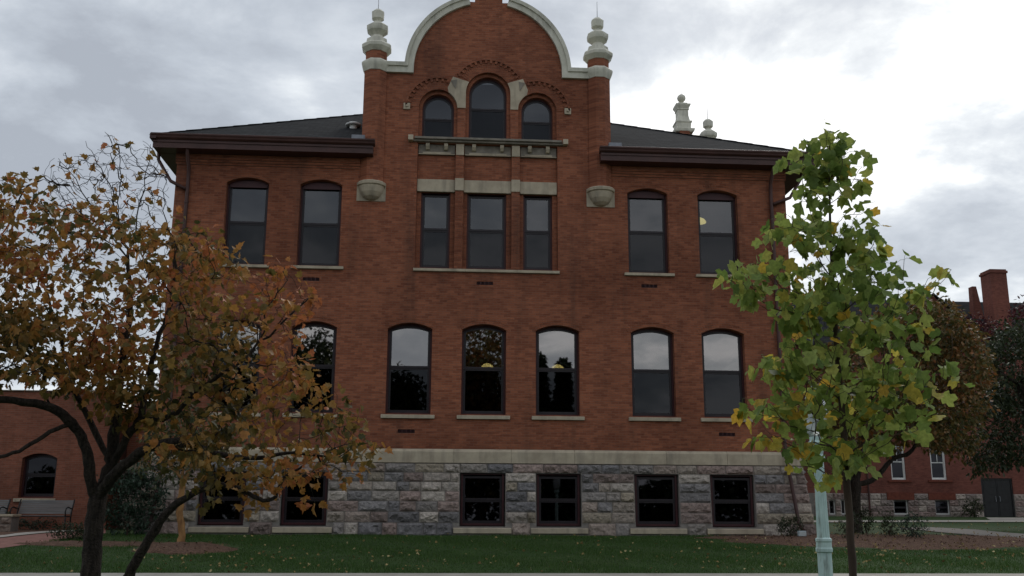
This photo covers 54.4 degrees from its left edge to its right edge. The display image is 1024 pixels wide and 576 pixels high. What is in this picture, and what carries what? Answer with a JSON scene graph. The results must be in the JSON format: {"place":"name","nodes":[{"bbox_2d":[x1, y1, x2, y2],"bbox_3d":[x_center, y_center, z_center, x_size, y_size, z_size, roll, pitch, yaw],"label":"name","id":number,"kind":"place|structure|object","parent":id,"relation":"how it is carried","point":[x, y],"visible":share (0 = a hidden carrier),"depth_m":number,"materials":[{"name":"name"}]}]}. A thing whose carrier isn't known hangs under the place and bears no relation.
{"place":"outdoors","nodes":[
{"label":"outdoors","id":0,"kind":"place"},
{"bbox_2d":[0,530,105,547],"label":"brick path","id":1,"kind":"structure","parent":0,"point":[7,541],"depth_m":24.43,"materials":[{"name":"red brick"}]},
{"bbox_2d":[0,529,82,536],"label":"path edging","id":2,"kind":"object","parent":1,"relation":"on","point":[23,533],"visible":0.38,"depth_m":25.99,"materials":[{"name":"concrete"}]},
{"bbox_2d":[0,516,1023,573],"bbox_3d":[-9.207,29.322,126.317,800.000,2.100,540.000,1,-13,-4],"label":"ground","id":3,"kind":"structure","parent":0,"point":[1002,526],"depth_m":22.36,"materials":[{"name":"green plant"}]},
{"bbox_2d":[0,529,65,534],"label":"gravel margin","id":4,"kind":"object","parent":3,"relation":"on","point":[18,531],"visible":0.38,"depth_m":28.19,"materials":[{"name":"grey stone"}]},
{"bbox_2d":[0,499,10,513],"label":"park bench","id":5,"kind":"object","parent":4,"relation":"on","point":[4,505],"visible":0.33,"depth_m":29.23,"materials":[{"name":"black paint"}]},
{"bbox_2d":[0,514,20,531],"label":"stone planter","id":6,"kind":"object","parent":4,"relation":"on","point":[9,522],"visible":0.99,"depth_m":27.89,"materials":[{"name":"grey stone"}]},
{"bbox_2d":[19,517,58,529],"bbox_3d":[-14.745,7.248,30.609,1.672,0.488,0.618,1,-13,-4],"label":"grassy clump","id":7,"kind":"object","parent":4,"relation":"on","point":[33,524],"visible":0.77,"depth_m":30.56,"materials":[{"name":"green plant"}]},
{"bbox_2d":[9,499,74,529],"bbox_3d":[-13.959,6.744,29.574,1.614,0.937,0.730,1,-13,-4],"label":"park bench","id":8,"kind":"object","parent":4,"relation":"on","point":[65,507],"visible":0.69,"depth_m":29.84,"materials":[{"name":"black paint"}]},
{"bbox_2d":[46,520,84,540],"bbox_3d":[-10.828,6.016,24.577,1.264,0.560,0.742,1,-13,-4],"label":"shrub","id":9,"kind":"object","parent":3,"relation":"on","point":[78,529],"visible":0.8,"depth_m":24.50,"materials":[{"name":"green plant"}]},
{"bbox_2d":[0,390,153,529],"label":"brick wing","id":10,"kind":"structure","parent":3,"relation":"on","point":[50,467],"depth_m":31.72,"materials":[{"name":"red brick"}]},
{"bbox_2d":[21,454,56,497],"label":"window","id":11,"kind":"structure","parent":10,"relation":"in","point":[38,481],"depth_m":31.73,"materials":[{"name":"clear glass"}]},
{"bbox_2d":[14,539,168,546],"bbox_3d":[-9.853,6.071,23.654,4.156,0.170,1.274,1,-13,-4],"label":"mulch patch","id":12,"kind":"object","parent":3,"relation":"on","point":[113,543],"visible":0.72,"depth_m":23.48,"materials":[{"name":"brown wood"}]},
{"bbox_2d":[96,456,170,534],"bbox_3d":[-10.005,5.459,26.097,2.103,2.241,1.263,1,-13,-4],"label":"evergreen shrub","id":13,"kind":"object","parent":3,"relation":"on","point":[130,484],"visible":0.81,"depth_m":25.96,"materials":[{"name":"green plant"}]},
{"bbox_2d":[132,541,238,554],"bbox_3d":[-7.457,5.957,22.829,2.453,0.279,2.112,1,-13,-4],"label":"mulch ring","id":14,"kind":"object","parent":3,"relation":"on","point":[176,548],"visible":0.89,"depth_m":22.39,"materials":[{"name":"brown soil"}]},
{"bbox_2d":[128,404,219,541],"bbox_3d":[-7.984,4.434,23.623,2.249,3.450,3.259,4,-13,-15],"label":"ochre bark tree","id":15,"kind":"object","parent":14,"relation":"on","point":[171,468],"visible":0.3,"depth_m":23.59,"materials":[{"name":"orange plant"}]},
{"bbox_2d":[0,132,393,575],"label":"autumn tree","id":16,"kind":"object","parent":3,"relation":"on","point":[23,337],"visible":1,"depth_m":11.34,"materials":[{"name":"orange plant"}]},
{"bbox_2d":[134,0,816,535],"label":"brick hall","id":17,"kind":"structure","parent":3,"relation":"on","point":[498,238],"depth_m":28.76,"materials":[{"name":"brick"}]},
{"bbox_2d":[198,472,245,524],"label":"window","id":18,"kind":"structure","parent":17,"relation":"in","point":[224,513],"depth_m":26.95,"materials":[{"name":"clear glass"}]},
{"bbox_2d":[213,321,261,411],"bbox_3d":[-7.688,2.211,27.988,1.256,2.576,0.120,1,-13,-4],"label":"window","id":19,"kind":"structure","parent":17,"relation":"in","point":[222,335],"depth_m":28.04,"materials":[{"name":"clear glass"}]},
{"bbox_2d":[223,180,268,263],"bbox_3d":[-7.688,-1.890,28.917,1.206,2.586,0.120,1,-13,-4],"label":"window","id":20,"kind":"structure","parent":17,"relation":"in","point":[246,212],"depth_m":28.90,"materials":[{"name":"clear glass"}]},
{"bbox_2d":[281,473,327,524],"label":"window","id":21,"kind":"structure","parent":17,"relation":"in","point":[291,514],"depth_m":27.12,"materials":[{"name":"clear glass"}]},
{"bbox_2d":[288,323,336,412],"bbox_3d":[-5.603,2.253,28.130,1.256,2.576,0.120,1,-13,-4],"label":"window","id":22,"kind":"structure","parent":17,"relation":"in","point":[321,337],"depth_m":28.19,"materials":[{"name":"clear glass"}]},
{"bbox_2d":[297,182,341,265],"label":"window","id":23,"kind":"structure","parent":17,"relation":"in","point":[320,210],"depth_m":29.04,"materials":[{"name":"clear glass"}]},
{"bbox_2d":[386,324,431,413],"bbox_3d":[-2.920,2.307,28.313,1.256,2.576,0.120,1,-13,-4],"label":"window","id":24,"kind":"structure","parent":17,"relation":"in","point":[409,354],"depth_m":28.30,"materials":[{"name":"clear glass"}]},
{"bbox_2d":[420,193,449,267],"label":"window","id":25,"kind":"structure","parent":17,"relation":"in","point":[435,216],"depth_m":29.29,"materials":[{"name":"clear glass"}]},
{"bbox_2d":[422,96,453,136],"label":"window","id":26,"kind":"structure","parent":17,"relation":"in","point":[438,111],"depth_m":30.08,"materials":[{"name":"clear glass"}]},
{"bbox_2d":[460,474,503,525],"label":"window","id":27,"kind":"structure","parent":17,"relation":"in","point":[482,497],"depth_m":27.48,"materials":[{"name":"clear glass"}]},
{"bbox_2d":[461,326,505,414],"bbox_3d":[-0.815,2.350,28.457,1.256,2.576,0.120,1,-13,-4],"label":"window","id":28,"kind":"structure","parent":17,"relation":"in","point":[483,375],"depth_m":28.45,"materials":[{"name":"clear glass"}]},
{"bbox_2d":[466,194,505,269],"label":"window","id":29,"kind":"structure","parent":17,"relation":"in","point":[486,215],"depth_m":29.40,"materials":[{"name":"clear glass"}]},
{"bbox_2d":[469,79,506,138],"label":"window","id":30,"kind":"structure","parent":17,"relation":"in","point":[487,97],"depth_m":30.25,"materials":[{"name":"clear glass"}]},
{"bbox_2d":[521,99,551,139],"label":"window","id":31,"kind":"structure","parent":17,"relation":"in","point":[536,115],"depth_m":30.28,"materials":[{"name":"clear glass"}]},
{"bbox_2d":[523,196,551,270],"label":"window","id":32,"kind":"structure","parent":17,"relation":"in","point":[537,210],"depth_m":29.50,"materials":[{"name":"clear glass"}]},
{"bbox_2d":[536,327,578,415],"bbox_3d":[1.284,2.392,28.600,1.256,2.576,0.120,1,-13,-4],"label":"window","id":33,"kind":"structure","parent":17,"relation":"in","point":[557,352],"depth_m":28.59,"materials":[{"name":"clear glass"}]},
{"bbox_2d":[536,474,579,525],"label":"window","id":34,"kind":"structure","parent":17,"relation":"in","point":[557,498],"depth_m":27.62,"materials":[{"name":"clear glass"}]},
{"bbox_2d":[627,191,667,272],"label":"window","id":35,"kind":"structure","parent":17,"relation":"in","point":[647,223],"depth_m":29.69,"materials":[{"name":"clear glass"}]},
{"bbox_2d":[631,328,674,416],"bbox_3d":[4.032,2.448,28.787,1.256,2.576,0.120,1,-13,-4],"label":"window","id":36,"kind":"structure","parent":17,"relation":"in","point":[651,349],"depth_m":28.78,"materials":[{"name":"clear glass"}]},
{"bbox_2d":[634,475,677,525],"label":"window","id":37,"kind":"structure","parent":17,"relation":"in","point":[656,504],"depth_m":27.81,"materials":[{"name":"clear glass"}]},
{"bbox_2d":[697,193,737,273],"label":"window","id":38,"kind":"structure","parent":17,"relation":"in","point":[716,218],"depth_m":29.85,"materials":[{"name":"clear glass"}]},
{"bbox_2d":[701,330,744,416],"bbox_3d":[6.097,2.489,28.928,1.256,2.576,0.120,1,-13,-4],"label":"window","id":39,"kind":"structure","parent":17,"relation":"in","point":[722,350],"depth_m":28.93,"materials":[{"name":"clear glass"}]},
{"bbox_2d":[710,475,753,526],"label":"window","id":40,"kind":"structure","parent":17,"relation":"in","point":[731,498],"depth_m":27.95,"materials":[{"name":"clear glass"}]},
{"bbox_2d":[2,521,1023,572],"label":"fallen leaves","id":41,"kind":"object","parent":3,"relation":"on","point":[779,563],"visible":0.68,"depth_m":22.89,"materials":[{"name":"plant"}]},
{"bbox_2d":[696,534,813,538],"bbox_3d":[6.663,6.706,26.738,3.740,0.166,1.662,1,-13,-4],"label":"mulch strip","id":42,"kind":"object","parent":3,"relation":"on","point":[737,537],"visible":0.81,"depth_m":26.53,"materials":[{"name":"brown soil"}]},
{"bbox_2d":[797,531,805,535],"bbox_3d":[7.808,6.642,26.813,0.200,0.200,0.148,1,-13,-4],"label":"ground light","id":43,"kind":"object","parent":42,"relation":"on","point":[801,533],"visible":0.89,"depth_m":26.75,"materials":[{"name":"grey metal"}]},
{"bbox_2d":[805,386,832,575],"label":"street lamp","id":44,"kind":"object","parent":3,"relation":"on","point":[823,548],"visible":0.53,"depth_m":12.90,"materials":[{"name":"green paint"}]},
{"bbox_2d":[712,119,974,575],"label":"tulip tree","id":45,"kind":"object","parent":3,"relation":"on","point":[847,458],"visible":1,"depth_m":9.26,"materials":[{"name":"green plant"}]},
{"bbox_2d":[854,507,876,533],"bbox_3d":[10.841,7.176,30.526,0.660,0.934,0.431,-2,-13,12],"label":"shrub","id":46,"kind":"object","parent":3,"relation":"on","point":[866,524],"visible":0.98,"depth_m":30.51,"materials":[{"name":"green plant"}]},
{"bbox_2d":[723,533,1023,549],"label":"mulch bed","id":47,"kind":"object","parent":3,"relation":"on","point":[979,541],"visible":0.84,"depth_m":25.61,"materials":[{"name":"brown soil"}]},
{"bbox_2d":[776,514,803,535],"bbox_3d":[7.564,6.471,27.029,0.807,0.720,0.503,1,-13,-4],"label":"foundation shrub","id":48,"kind":"object","parent":47,"relation":"on","point":[783,525],"visible":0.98,"depth_m":27.01,"materials":[{"name":"green plant"}]},
{"bbox_2d":[835,510,861,537],"bbox_3d":[8.906,6.302,26.349,0.730,0.833,0.479,1,-13,-4],"label":"shrub","id":49,"kind":"object","parent":47,"relation":"on","point":[844,527],"visible":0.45,"depth_m":26.33,"materials":[{"name":"green plant"}]},
{"bbox_2d":[877,511,902,535],"bbox_3d":[10.329,6.500,27.249,0.758,0.790,0.458,1,-13,-4],"label":"shrub","id":50,"kind":"object","parent":47,"relation":"on","point":[886,523],"visible":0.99,"depth_m":27.23,"materials":[{"name":"green plant"}]},
{"bbox_2d":[896,511,929,537],"bbox_3d":[10.743,6.383,26.695,0.880,0.825,0.550,1,-13,-4],"label":"shrub","id":51,"kind":"object","parent":47,"relation":"on","point":[913,532],"visible":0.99,"depth_m":26.63,"materials":[{"name":"green plant"}]},
{"bbox_2d":[798,292,1000,532],"bbox_3d":[13.501,4.081,33.930,8.671,8.600,6.942,1,-13,-4],"label":"russet tree","id":52,"kind":"object","parent":3,"relation":"on","point":[944,428],"visible":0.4,"depth_m":33.28,"materials":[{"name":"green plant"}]},
{"bbox_2d":[792,269,1023,516],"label":"building","id":53,"kind":"structure","parent":3,"relation":"on","point":[917,481],"depth_m":60.98,"materials":[{"name":"brick"}]},
{"bbox_2d":[829,500,834,513],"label":"window","id":54,"kind":"structure","parent":53,"relation":"in","point":[831,503],"depth_m":60.21,"materials":[{"name":"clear glass"}]},
{"bbox_2d":[841,500,844,513],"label":"window","id":55,"kind":"structure","parent":53,"relation":"in","point":[842,502],"depth_m":60.25,"materials":[{"name":"clear glass"}]},
{"bbox_2d":[891,445,905,479],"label":"window","id":56,"kind":"structure","parent":53,"relation":"in","point":[898,466],"depth_m":61.03,"materials":[{"name":"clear glass"}]},
{"bbox_2d":[893,500,907,513],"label":"window","id":57,"kind":"structure","parent":53,"relation":"in","point":[900,507],"depth_m":60.51,"materials":[{"name":"clear glass"}]},
{"bbox_2d":[930,449,946,479],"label":"window","id":58,"kind":"structure","parent":53,"relation":"in","point":[938,470],"depth_m":61.23,"materials":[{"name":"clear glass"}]},
{"bbox_2d":[935,500,949,513],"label":"window","id":59,"kind":"structure","parent":53,"relation":"in","point":[942,507],"depth_m":60.68,"materials":[{"name":"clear glass"}]},
{"bbox_2d":[982,480,998,516],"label":"door","id":60,"kind":"structure","parent":53,"relation":"in","point":[988,486],"depth_m":60.97,"materials":[{"name":"black paint"}]},
{"bbox_2d":[995,480,1013,516],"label":"door","id":61,"kind":"structure","parent":53,"relation":"in","point":[1005,508],"depth_m":61.04,"materials":[{"name":"black paint"}]},
{"bbox_2d":[903,527,1023,537],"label":"curving path","id":62,"kind":"structure","parent":3,"relation":"on","point":[965,531],"depth_m":33.38,"materials":[{"name":"grey concrete"}]},
{"bbox_2d":[912,294,1023,376],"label":"purple tree","id":63,"kind":"object","parent":3,"relation":"on","point":[1012,313],"visible":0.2,"depth_m":46.12,"materials":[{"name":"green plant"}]},
{"bbox_2d":[961,497,984,517],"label":"bush","id":64,"kind":"object","parent":3,"relation":"on","point":[971,511],"visible":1,"depth_m":59.19,"materials":[{"name":"green plant"}]},
{"bbox_2d":[958,309,1023,482],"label":"dark green tree","id":65,"kind":"object","parent":3,"relation":"on","point":[1006,401],"visible":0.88,"depth_m":38.60,"materials":[{"name":"green plant"}]},
{"bbox_2d":[986,517,1023,519],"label":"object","id":66,"kind":"object","parent":3,"relation":"on","point":[1006,518],"depth_m":56.29,"materials":[{"name":"concrete"}]},
{"bbox_2d":[0,573,1023,575],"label":"sidewalk","id":67,"kind":"structure","parent":0,"point":[507,574],"depth_m":19.03,"materials":[{"name":"concrete"}]},
{"bbox_2d":[0,0,1023,408],"label":"sky","id":68,"kind":"structure","parent":0,"point":[933,90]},
{"bbox_2d":[814,520,1023,521],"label":"sidewalk","id":69,"kind":"structure","parent":0,"point":[943,520],"depth_m":50.94,"materials":[{"name":"concrete"}]}
]}

